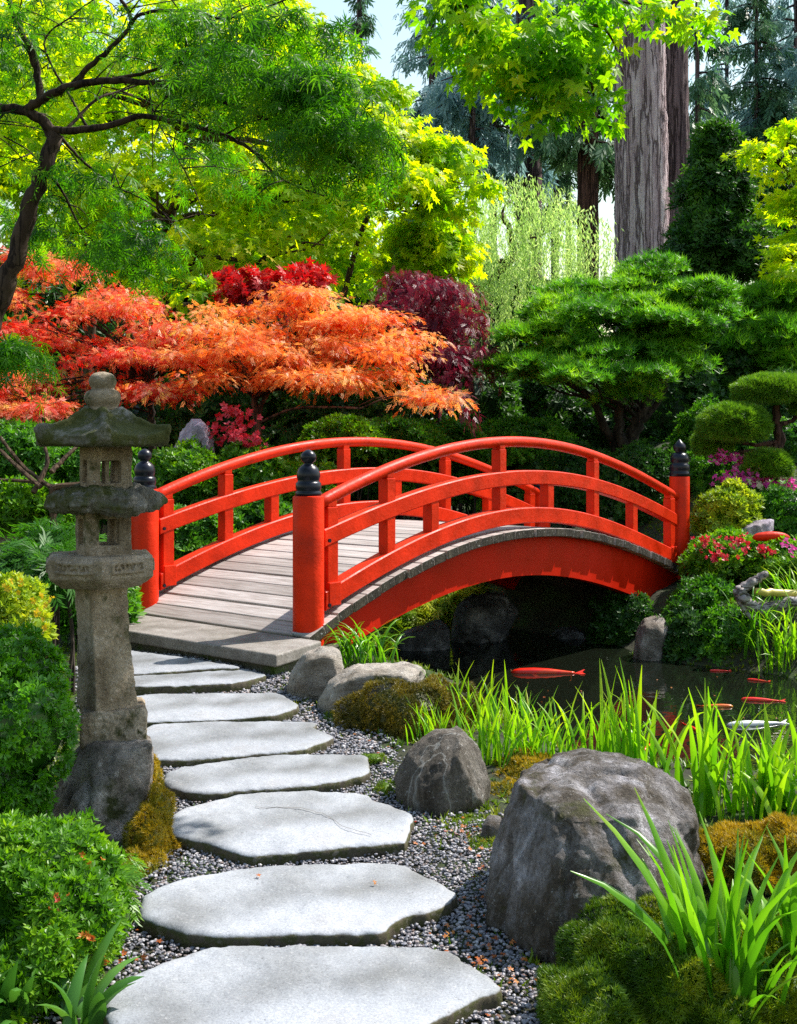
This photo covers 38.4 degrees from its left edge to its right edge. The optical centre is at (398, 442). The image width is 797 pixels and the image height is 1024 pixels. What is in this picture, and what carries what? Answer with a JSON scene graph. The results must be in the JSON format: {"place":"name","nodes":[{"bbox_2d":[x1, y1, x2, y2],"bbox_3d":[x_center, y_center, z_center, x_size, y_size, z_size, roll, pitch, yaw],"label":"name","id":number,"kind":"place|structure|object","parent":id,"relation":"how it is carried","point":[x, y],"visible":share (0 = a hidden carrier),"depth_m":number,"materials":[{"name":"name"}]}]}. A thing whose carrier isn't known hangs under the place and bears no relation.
{"place":"outdoors","nodes":[
{"label":"outdoors","id":0,"kind":"place"},
{"bbox_2d":[31,649,552,1023],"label":"gravel","id":1,"kind":"structure","parent":0,"point":[449,872],"depth_m":3.70,"materials":[{"name":"gravel"}]},
{"bbox_2d":[0,0,793,335],"label":"sky","id":2,"kind":"structure","parent":0,"point":[384,11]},
{"bbox_2d":[36,440,796,1023],"bbox_3d":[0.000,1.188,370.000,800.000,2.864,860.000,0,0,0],"label":"ground","id":3,"kind":"structure","parent":0,"point":[542,606],"depth_m":9.07,"materials":[{"name":"gravel"}]},
{"bbox_2d":[0,962,38,1023],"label":"broad leaved plant","id":4,"kind":"object","parent":3,"relation":"on","point":[10,994],"visible":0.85,"depth_m":2.68,"materials":[{"name":"green plant"}]},
{"bbox_2d":[0,570,58,640],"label":"shrub","id":5,"kind":"object","parent":3,"relation":"on","point":[25,598],"visible":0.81,"depth_m":5.04,"materials":[{"name":"yellow plant"}]},
{"bbox_2d":[0,418,68,480],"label":"shrub","id":6,"kind":"object","parent":3,"relation":"on","point":[20,439],"visible":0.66,"depth_m":10.19,"materials":[{"name":"green plant"}]},
{"bbox_2d":[0,472,74,536],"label":"shrub","id":7,"kind":"object","parent":3,"relation":"on","point":[20,502],"visible":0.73,"depth_m":8.28,"materials":[{"name":"green plant"}]},
{"bbox_2d":[0,526,75,596],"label":"fern","id":8,"kind":"object","parent":3,"relation":"on","point":[11,556],"visible":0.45,"depth_m":6.49,"materials":[{"name":"green plant"}]},
{"bbox_2d":[0,436,79,526],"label":"bare branches","id":9,"kind":"object","parent":3,"relation":"on","point":[38,482],"visible":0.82,"depth_m":8.28,"materials":[{"name":"brown plant"}]},
{"bbox_2d":[0,621,82,818],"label":"shrub","id":10,"kind":"object","parent":3,"relation":"on","point":[37,718],"visible":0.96,"depth_m":3.77,"materials":[{"name":"green plant"}]},
{"bbox_2d":[16,528,76,694],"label":"fern","id":11,"kind":"object","parent":3,"relation":"on","point":[36,564],"visible":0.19,"depth_m":6.04,"materials":[{"name":"green plant"}]},
{"bbox_2d":[0,513,106,645],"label":"fern","id":12,"kind":"object","parent":3,"relation":"on","point":[56,532],"visible":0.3,"depth_m":6.91,"materials":[{"name":"green plant"}]},
{"bbox_2d":[0,806,139,1023],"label":"shrub","id":13,"kind":"object","parent":3,"relation":"on","point":[64,907],"visible":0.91,"depth_m":2.91,"materials":[{"name":"green plant"}]},
{"bbox_2d":[39,919,143,1023],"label":"broad leaved plant","id":14,"kind":"object","parent":3,"relation":"on","point":[86,1001],"visible":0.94,"depth_m":2.71,"materials":[{"name":"green plant"}]},
{"bbox_2d":[45,735,153,842],"bbox_3d":[-1.109,1.299,4.235,0.400,0.438,0.548,0,0,-11],"label":"boulder","id":15,"kind":"object","parent":3,"relation":"on","point":[109,781],"visible":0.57,"depth_m":4.05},
{"bbox_2d":[33,372,170,748],"bbox_3d":[-1.111,0.430,4.298,0.536,1.394,0.531,0,0,0],"label":"stone lantern","id":16,"kind":"object","parent":15,"relation":"on","point":[100,578],"visible":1,"depth_m":4.21,"materials":[{"name":"stone"}]},
{"bbox_2d":[0,245,219,452],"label":"laceleaf maple","id":17,"kind":"object","parent":3,"relation":"on","point":[140,378],"visible":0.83,"depth_m":13.01,"materials":[{"name":"red plant"}]},
{"bbox_2d":[0,238,227,398],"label":"japanese maple","id":18,"kind":"object","parent":3,"relation":"on","point":[51,302],"visible":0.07,"depth_m":25.47,"materials":[{"name":"red plant"}]},
{"bbox_2d":[0,0,238,394],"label":"broadleaf tree","id":19,"kind":"object","parent":3,"relation":"on","point":[118,131],"visible":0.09,"depth_m":22.83,"materials":[{"name":"green plant"}]},
{"bbox_2d":[120,754,182,876],"bbox_3d":[-0.853,1.331,4.044,0.237,0.303,0.798,0,0,-4],"label":"moss mound","id":20,"kind":"object","parent":3,"relation":"on","point":[154,834],"visible":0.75,"depth_m":3.87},
{"bbox_2d":[118,372,214,455],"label":"shrub","id":21,"kind":"object","parent":3,"relation":"on","point":[177,419],"visible":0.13,"depth_m":15.14,"materials":[{"name":"green plant"}]},
{"bbox_2d":[131,650,239,675],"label":"stepping stone","id":22,"kind":"object","parent":3,"relation":"on","point":[144,663],"visible":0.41,"depth_m":6.65,"materials":[{"name":"stone"}]},
{"bbox_2d":[149,435,228,505],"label":"shrub","id":23,"kind":"object","parent":3,"relation":"on","point":[171,464],"visible":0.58,"depth_m":11.26,"materials":[{"name":"green plant"}]},
{"bbox_2d":[134,669,265,695],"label":"stepping stone","id":24,"kind":"object","parent":3,"relation":"on","point":[213,681],"visible":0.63,"depth_m":6.28,"materials":[{"name":"stone"}]},
{"bbox_2d":[174,503,239,560],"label":"shrub","id":25,"kind":"object","parent":3,"relation":"on","point":[194,536],"visible":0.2,"depth_m":9.95,"materials":[{"name":"green plant"}]},
{"bbox_2d":[0,0,420,417],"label":"maple tree","id":26,"kind":"object","parent":3,"relation":"on","point":[305,98],"visible":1,"depth_m":5.73,"materials":[{"name":"green plant"}]},
{"bbox_2d":[0,0,420,380],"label":"maple tree","id":27,"kind":"object","parent":3,"relation":"on","point":[214,236],"visible":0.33,"depth_m":16.45,"materials":[{"name":"green plant"}]},
{"bbox_2d":[137,693,298,727],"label":"stepping stone","id":28,"kind":"object","parent":3,"relation":"on","point":[207,707],"visible":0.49,"depth_m":5.77,"materials":[{"name":"stone"}]},
{"bbox_2d":[184,352,288,455],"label":"shrub","id":29,"kind":"object","parent":3,"relation":"on","point":[240,398],"visible":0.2,"depth_m":15.10,"materials":[{"name":"green plant"}]},
{"bbox_2d":[147,721,333,770],"bbox_3d":[-0.750,1.381,5.201,0.906,0.085,0.671,0,0,0],"label":"stepping stone","id":30,"kind":"object","parent":3,"relation":"on","point":[179,745],"visible":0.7,"depth_m":5.17,"materials":[{"name":"stone"}]},
{"bbox_2d":[206,401,293,496],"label":"shrub","id":31,"kind":"object","parent":3,"relation":"on","point":[259,472],"visible":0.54,"depth_m":11.59,"materials":[{"name":"red plant"}]},
{"bbox_2d":[112,0,403,360],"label":"broadleaf tree","id":32,"kind":"object","parent":3,"relation":"on","point":[362,288],"visible":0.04,"depth_m":21.93,"materials":[{"name":"green plant"}]},
{"bbox_2d":[164,754,370,804],"bbox_3d":[-0.525,1.383,4.698,0.877,0.088,0.480,0,0,-15],"label":"stepping stone","id":33,"kind":"object","parent":3,"relation":"on","point":[205,782],"visible":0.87,"depth_m":4.62,"materials":[{"name":"stone"}]},
{"bbox_2d":[202,256,339,352],"bbox_3d":[-1.692,-0.687,14.839,1.944,3.611,2.181,0,0,0],"label":"maple tree","id":34,"kind":"object","parent":3,"relation":"on","point":[234,285],"visible":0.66,"depth_m":14.38,"materials":[{"name":"red plant"}]},
{"bbox_2d":[171,790,413,867],"bbox_3d":[-0.384,1.382,4.087,0.882,0.085,0.700,0,0,0],"label":"stepping stone","id":35,"kind":"object","parent":3,"relation":"on","point":[274,828],"visible":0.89,"depth_m":3.99,"materials":[{"name":"stone"}]},
{"bbox_2d":[138,863,457,951],"bbox_3d":[-0.295,1.383,3.399,0.945,0.087,0.547,0,0,0],"label":"stepping stone","id":36,"kind":"object","parent":3,"relation":"on","point":[325,905],"visible":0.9,"depth_m":3.32,"materials":[{"name":"stone"}]},
{"bbox_2d":[103,945,502,1023],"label":"stepping stone","id":37,"kind":"object","parent":3,"relation":"on","point":[296,984],"visible":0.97,"depth_m":2.81,"materials":[{"name":"stone"}]},
{"bbox_2d":[139,277,479,437],"bbox_3d":[-1.018,-0.258,12.406,3.652,3.252,2.997,0,0,0],"label":"laceleaf maple","id":38,"kind":"object","parent":3,"relation":"on","point":[296,372],"visible":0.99,"depth_m":12.41,"materials":[{"name":"orange plant"}]},
{"bbox_2d":[286,646,343,700],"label":"rock","id":39,"kind":"object","parent":3,"relation":"on","point":[314,671],"visible":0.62,"depth_m":6.13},
{"bbox_2d":[262,359,374,463],"bbox_3d":[-0.924,-0.012,15.464,2.008,2.290,2.300,0,0,0],"label":"shrub","id":40,"kind":"object","parent":3,"relation":"on","point":[291,424],"visible":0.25,"depth_m":14.87,"materials":[{"name":"green plant"}]},
{"bbox_2d":[295,412,393,501],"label":"shrub","id":41,"kind":"object","parent":3,"relation":"on","point":[335,425],"visible":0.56,"depth_m":13.21,"materials":[{"name":"green plant"}]},
{"bbox_2d":[222,266,506,433],"bbox_3d":[-0.092,-0.574,14.461,3.618,3.503,2.919,0,0,29],"label":"laceleaf maple","id":42,"kind":"object","parent":3,"relation":"on","point":[427,300],"visible":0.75,"depth_m":14.19,"materials":[{"name":"plant"}]},
{"bbox_2d":[323,616,412,664],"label":"grass tuft","id":43,"kind":"object","parent":3,"relation":"on","point":[361,652],"visible":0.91,"depth_m":7.15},
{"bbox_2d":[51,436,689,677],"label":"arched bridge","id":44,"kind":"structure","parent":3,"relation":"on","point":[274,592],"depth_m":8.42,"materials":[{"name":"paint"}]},
{"bbox_2d":[317,661,425,715],"bbox_3d":[-0.141,1.320,5.978,0.572,0.338,0.434,0,0,0],"label":"rock","id":45,"kind":"object","parent":3,"relation":"on","point":[350,680],"visible":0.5,"depth_m":5.83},
{"bbox_2d":[332,365,455,520],"bbox_3d":[-0.013,0.037,15.370,1.926,2.202,2.102,0,0,0],"label":"shrub","id":46,"kind":"object","parent":3,"relation":"on","point":[377,409],"visible":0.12,"depth_m":14.92,"materials":[{"name":"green plant"}]},
{"bbox_2d":[351,413,453,520],"bbox_3d":[0.066,0.449,13.786,1.289,1.618,1.233,0,0,0],"label":"shrub","id":47,"kind":"object","parent":3,"relation":"on","point":[418,430],"visible":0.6,"depth_m":13.42,"materials":[{"name":"green plant"}]},
{"bbox_2d":[330,672,487,741],"bbox_3d":[0.121,1.317,5.646,0.847,0.337,0.636,0,0,-30],"label":"moss mound","id":48,"kind":"object","parent":3,"relation":"on","point":[389,710],"visible":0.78,"depth_m":5.54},
{"bbox_2d":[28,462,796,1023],"bbox_3d":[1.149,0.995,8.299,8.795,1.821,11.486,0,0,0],"label":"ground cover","id":49,"kind":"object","parent":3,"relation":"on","point":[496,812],"visible":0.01,"depth_m":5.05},
{"bbox_2d":[330,58,510,360],"bbox_3d":[0.176,-2.548,17.643,2.561,7.024,3.287,0,0,-29],"label":"maple tree","id":50,"kind":"object","parent":3,"relation":"on","point":[442,167],"visible":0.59,"depth_m":17.02,"materials":[{"name":"green plant"}]},
{"bbox_2d":[361,207,492,373],"bbox_3d":[0.460,-1.493,19.023,2.199,4.839,2.680,0,0,0],"label":"tree","id":51,"kind":"object","parent":3,"relation":"on","point":[410,244],"visible":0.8,"depth_m":18.23,"materials":[{"name":"green plant"}]},
{"bbox_2d":[361,752,494,854],"bbox_3d":[0.147,1.409,4.442,0.682,0.160,1.156,0,0,0],"label":"moss mound","id":52,"kind":"object","parent":3,"relation":"on","point":[384,787],"visible":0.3,"depth_m":4.24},
{"bbox_2d":[394,726,490,818],"bbox_3d":[0.172,1.294,4.441,0.379,0.338,0.384,0,0,0],"label":"boulder","id":53,"kind":"object","parent":3,"relation":"on","point":[442,771],"visible":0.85,"depth_m":4.33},
{"bbox_2d":[390,0,498,202],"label":"conifer tree","id":54,"kind":"object","parent":3,"relation":"on","point":[423,63],"visible":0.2,"depth_m":39.91,"materials":[{"name":"green plant"}]},
{"bbox_2d":[428,415,495,513],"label":"shrub","id":55,"kind":"object","parent":3,"relation":"on","point":[452,427],"visible":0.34,"depth_m":13.60,"materials":[{"name":"green plant"}]},
{"bbox_2d":[426,345,529,512],"bbox_3d":[1.020,-0.153,15.891,2.011,2.529,2.213,0,0,0],"label":"shrub","id":56,"kind":"object","parent":3,"relation":"on","point":[506,403],"visible":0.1,"depth_m":15.42,"materials":[{"name":"green plant"}]},
{"bbox_2d":[418,0,539,282],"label":"conifer tree","id":57,"kind":"object","parent":3,"relation":"on","point":[475,127],"visible":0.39,"depth_m":35.81,"materials":[{"name":"teal plant"}]},
{"bbox_2d":[430,684,560,767],"bbox_3d":[0.448,1.241,5.059,0.622,0.338,0.380,0,0,-6],"label":"iris clump","id":58,"kind":"object","parent":3,"relation":"on","point":[494,739],"visible":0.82,"depth_m":5.02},
{"bbox_2d":[490,745,552,797],"bbox_3d":[0.524,1.428,4.785,0.426,0.230,0.691,0,0,0],"label":"moss mound","id":59,"kind":"object","parent":3,"relation":"on","point":[517,765],"visible":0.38,"depth_m":4.82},
{"bbox_2d":[494,0,559,277],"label":"conifer tree","id":60,"kind":"object","parent":3,"relation":"on","point":[536,172],"visible":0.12,"depth_m":37.68,"materials":[{"name":"green plant"}]},
{"bbox_2d":[449,683,604,772],"bbox_3d":[0.596,1.250,5.013,0.612,0.338,0.470,0,0,-45],"label":"iris clump","id":61,"kind":"object","parent":3,"relation":"on","point":[551,728],"visible":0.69,"depth_m":5.01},
{"bbox_2d":[474,414,586,493],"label":"shrub","id":62,"kind":"object","parent":3,"relation":"on","point":[549,427],"visible":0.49,"depth_m":13.61,"materials":[{"name":"green plant"}]},
{"bbox_2d":[453,174,623,371],"bbox_3d":[2.563,-2.288,22.001,3.799,6.146,2.678,0,0,0],"label":"willow tree","id":63,"kind":"object","parent":3,"relation":"on","point":[497,268],"visible":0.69,"depth_m":21.59,"materials":[{"name":"green plant"}]},
{"bbox_2d":[513,374,599,447],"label":"shrub","id":64,"kind":"object","parent":3,"relation":"on","point":[539,401],"visible":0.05,"depth_m":15.96,"materials":[{"name":"green plant"}]},
{"bbox_2d":[506,438,616,531],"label":"shrub","id":65,"kind":"object","parent":3,"relation":"on","point":[568,498],"visible":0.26,"depth_m":13.41,"materials":[{"name":"green plant"}]},
{"bbox_2d":[510,0,614,393],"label":"conifer tree","id":66,"kind":"object","parent":3,"relation":"on","point":[595,154],"visible":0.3,"depth_m":34.74,"materials":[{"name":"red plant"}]},
{"bbox_2d":[395,0,741,152],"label":"maple tree","id":67,"kind":"object","parent":3,"relation":"on","point":[551,65],"visible":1,"depth_m":4.99,"materials":[{"name":"green plant"}]},
{"bbox_2d":[483,748,705,965],"bbox_3d":[0.588,1.227,3.369,0.677,0.527,0.781,0,0,0],"label":"boulder","id":68,"kind":"object","parent":3,"relation":"on","point":[554,830],"visible":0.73,"depth_m":3.20,"materials":[{"name":"stone"}]},
{"bbox_2d":[568,389,628,452],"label":"shrub","id":69,"kind":"object","parent":3,"relation":"on","point":[589,429],"visible":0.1,"depth_m":15.71,"materials":[{"name":"green plant"}]},
{"bbox_2d":[470,247,758,452],"bbox_3d":[2.633,-0.966,14.188,3.580,3.185,2.828,0,0,-42],"label":"pine tree","id":70,"kind":"object","parent":3,"relation":"on","point":[660,332],"visible":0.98,"depth_m":13.87,"materials":[{"name":"green plant"}]},
{"bbox_2d":[575,657,656,765],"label":"iris clump","id":71,"kind":"object","parent":3,"relation":"on","point":[618,745],"visible":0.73,"depth_m":4.89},
{"bbox_2d":[584,590,656,645],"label":"shrub","id":72,"kind":"object","parent":3,"relation":"on","point":[617,619],"visible":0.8,"depth_m":10.48,"materials":[{"name":"green plant"}]},
{"bbox_2d":[534,890,732,1023],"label":"moss mound","id":73,"kind":"object","parent":3,"relation":"on","point":[616,967],"visible":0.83,"depth_m":2.73,"materials":[{"name":"plant"}]},
{"bbox_2d":[614,0,669,331],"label":"conifer tree","id":74,"kind":"object","parent":3,"relation":"on","point":[641,214],"visible":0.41,"depth_m":30.41,"materials":[{"name":"grey plant"}]},
{"bbox_2d":[599,438,690,525],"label":"shrub","id":75,"kind":"object","parent":3,"relation":"on","point":[645,458],"visible":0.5,"depth_m":13.04,"materials":[{"name":"green plant"}]},
{"bbox_2d":[633,616,668,660],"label":"rock","id":76,"kind":"object","parent":3,"relation":"on","point":[651,635],"visible":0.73,"depth_m":9.72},
{"bbox_2d":[601,351,731,447],"bbox_3d":[3.739,-0.236,16.123,2.413,2.428,2.215,0,0,0],"label":"shrub","id":77,"kind":"object","parent":3,"relation":"on","point":[660,424],"visible":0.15,"depth_m":15.59,"materials":[{"name":"green plant"}]},
{"bbox_2d":[665,0,689,227],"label":"conifer tree","id":78,"kind":"object","parent":3,"relation":"on","point":[677,95],"visible":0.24,"depth_m":33.64,"materials":[{"name":"brown plant"}]},
{"bbox_2d":[656,595,708,662],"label":"shrub","id":79,"kind":"object","parent":3,"relation":"on","point":[681,619],"visible":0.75,"depth_m":9.72,"materials":[{"name":"green plant"}]},
{"bbox_2d":[571,787,796,1023],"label":"iris clump","id":80,"kind":"object","parent":3,"relation":"on","point":[741,969],"visible":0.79,"depth_m":2.75,"materials":[{"name":"plant"}]},
{"bbox_2d":[665,571,735,612],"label":"shrub","id":81,"kind":"object","parent":3,"relation":"on","point":[701,591],"visible":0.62,"depth_m":10.10,"materials":[{"name":"green plant"}]},
{"bbox_2d":[639,684,771,822],"bbox_3d":[1.154,1.159,4.273,0.492,0.501,0.422,0,0,0],"label":"iris clump","id":82,"kind":"object","parent":3,"relation":"on","point":[706,783],"visible":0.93,"depth_m":4.25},
{"bbox_2d":[660,392,756,454],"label":"shrub","id":83,"kind":"object","parent":3,"relation":"on","point":[683,432],"visible":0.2,"depth_m":14.11,"materials":[{"name":"green plant"}]},
{"bbox_2d":[686,449,749,496],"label":"shrub","id":84,"kind":"object","parent":3,"relation":"on","point":[702,471],"visible":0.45,"depth_m":12.77,"materials":[{"name":"green plant"}]},
{"bbox_2d":[688,0,750,286],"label":"conifer tree","id":85,"kind":"object","parent":3,"relation":"on","point":[697,92],"visible":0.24,"depth_m":37.89,"materials":[{"name":"green plant"}]},
{"bbox_2d":[687,598,756,666],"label":"shrub","id":86,"kind":"object","parent":3,"relation":"on","point":[720,635],"visible":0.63,"depth_m":9.57,"materials":[{"name":"green plant"}]},
{"bbox_2d":[651,115,796,305],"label":"cypress tree","id":87,"kind":"object","parent":3,"relation":"on","point":[717,226],"visible":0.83,"depth_m":22.39,"materials":[{"name":"green plant"}]},
{"bbox_2d":[676,525,776,582],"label":"shrub","id":88,"kind":"object","parent":3,"relation":"on","point":[723,552],"visible":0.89,"depth_m":10.56,"materials":[{"name":"green plant"}]},
{"bbox_2d":[689,476,765,536],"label":"shrub","id":89,"kind":"object","parent":3,"relation":"on","point":[733,502],"visible":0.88,"depth_m":11.30,"materials":[{"name":"yellow plant"}]},
{"bbox_2d":[688,311,770,403],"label":"shrub","id":90,"kind":"object","parent":3,"relation":"on","point":[736,362],"visible":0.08,"depth_m":16.09,"materials":[{"name":"green plant"}]},
{"bbox_2d":[666,898,796,1023],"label":"moss mound","id":91,"kind":"object","parent":3,"relation":"on","point":[718,1011],"visible":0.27,"depth_m":2.69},
{"bbox_2d":[690,370,796,485],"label":"topiary pine","id":92,"kind":"object","parent":3,"relation":"on","point":[742,417],"visible":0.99,"depth_m":12.06,"materials":[{"name":"green plant"}]},
{"bbox_2d":[697,811,796,894],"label":"moss mound","id":93,"kind":"object","parent":3,"relation":"on","point":[722,835],"visible":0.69,"depth_m":3.54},
{"bbox_2d":[701,0,796,172],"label":"conifer tree","id":94,"kind":"object","parent":3,"relation":"on","point":[788,76],"visible":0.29,"depth_m":41.68,"materials":[{"name":"green plant"}]},
{"bbox_2d":[705,273,796,373],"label":"pine tree","id":95,"kind":"object","parent":3,"relation":"on","point":[771,339],"visible":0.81,"depth_m":16.02,"materials":[{"name":"green plant"}]},
{"bbox_2d":[708,448,796,497],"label":"shrub","id":96,"kind":"object","parent":3,"relation":"on","point":[731,457],"visible":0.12,"depth_m":12.00,"materials":[{"name":"purple plant"}]},
{"bbox_2d":[708,0,796,175],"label":"conifer tree","id":97,"kind":"object","parent":3,"relation":"on","point":[741,18],"visible":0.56,"depth_m":40.66,"materials":[{"name":"green plant"}]},
{"bbox_2d":[709,720,796,821],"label":"iris clump","id":98,"kind":"object","parent":3,"relation":"on","point":[765,805],"visible":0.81,"depth_m":4.24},
{"bbox_2d":[720,581,793,657],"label":"grass tuft","id":99,"kind":"object","parent":3,"relation":"on","point":[752,633],"visible":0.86,"depth_m":9.45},
{"bbox_2d":[719,118,796,295],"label":"maple tree","id":100,"kind":"object","parent":3,"relation":"on","point":[785,247],"visible":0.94,"depth_m":17.70,"materials":[{"name":"yellow plant"}]},
{"bbox_2d":[728,703,796,813],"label":"iris clump","id":101,"kind":"object","parent":3,"relation":"on","point":[776,745],"visible":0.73,"depth_m":4.27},
{"bbox_2d":[731,825,796,973],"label":"iris clump","id":102,"kind":"object","parent":3,"relation":"on","point":[788,933],"visible":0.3,"depth_m":2.83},
{"bbox_2d":[733,571,796,626],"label":"driftwood","id":103,"kind":"object","parent":3,"relation":"on","point":[742,597],"visible":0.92,"depth_m":9.52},
{"bbox_2d":[739,534,796,589],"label":"shrub","id":104,"kind":"object","parent":3,"relation":"on","point":[754,564],"visible":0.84,"depth_m":10.38,"materials":[{"name":"green plant"}]},
{"bbox_2d":[745,597,796,672],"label":"grass tuft","id":105,"kind":"object","parent":3,"relation":"on","point":[779,650],"visible":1,"depth_m":9.17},
{"bbox_2d":[758,479,796,542],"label":"shrub","id":106,"kind":"object","parent":3,"relation":"on","point":[780,508],"visible":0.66,"depth_m":11.40,"materials":[{"name":"green plant"}]},
{"bbox_2d":[351,623,796,773],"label":"pond water","id":107,"kind":"structure","parent":0,"point":[516,649],"depth_m":8.82,"materials":[{"name":"liquid"}]},
{"bbox_2d":[395,619,449,650],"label":"rock","id":108,"kind":"object","parent":107,"relation":"in","point":[433,635],"visible":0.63,"depth_m":10.16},
{"bbox_2d":[450,592,517,642],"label":"rock","id":109,"kind":"object","parent":107,"relation":"in","point":[488,617],"visible":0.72,"depth_m":10.55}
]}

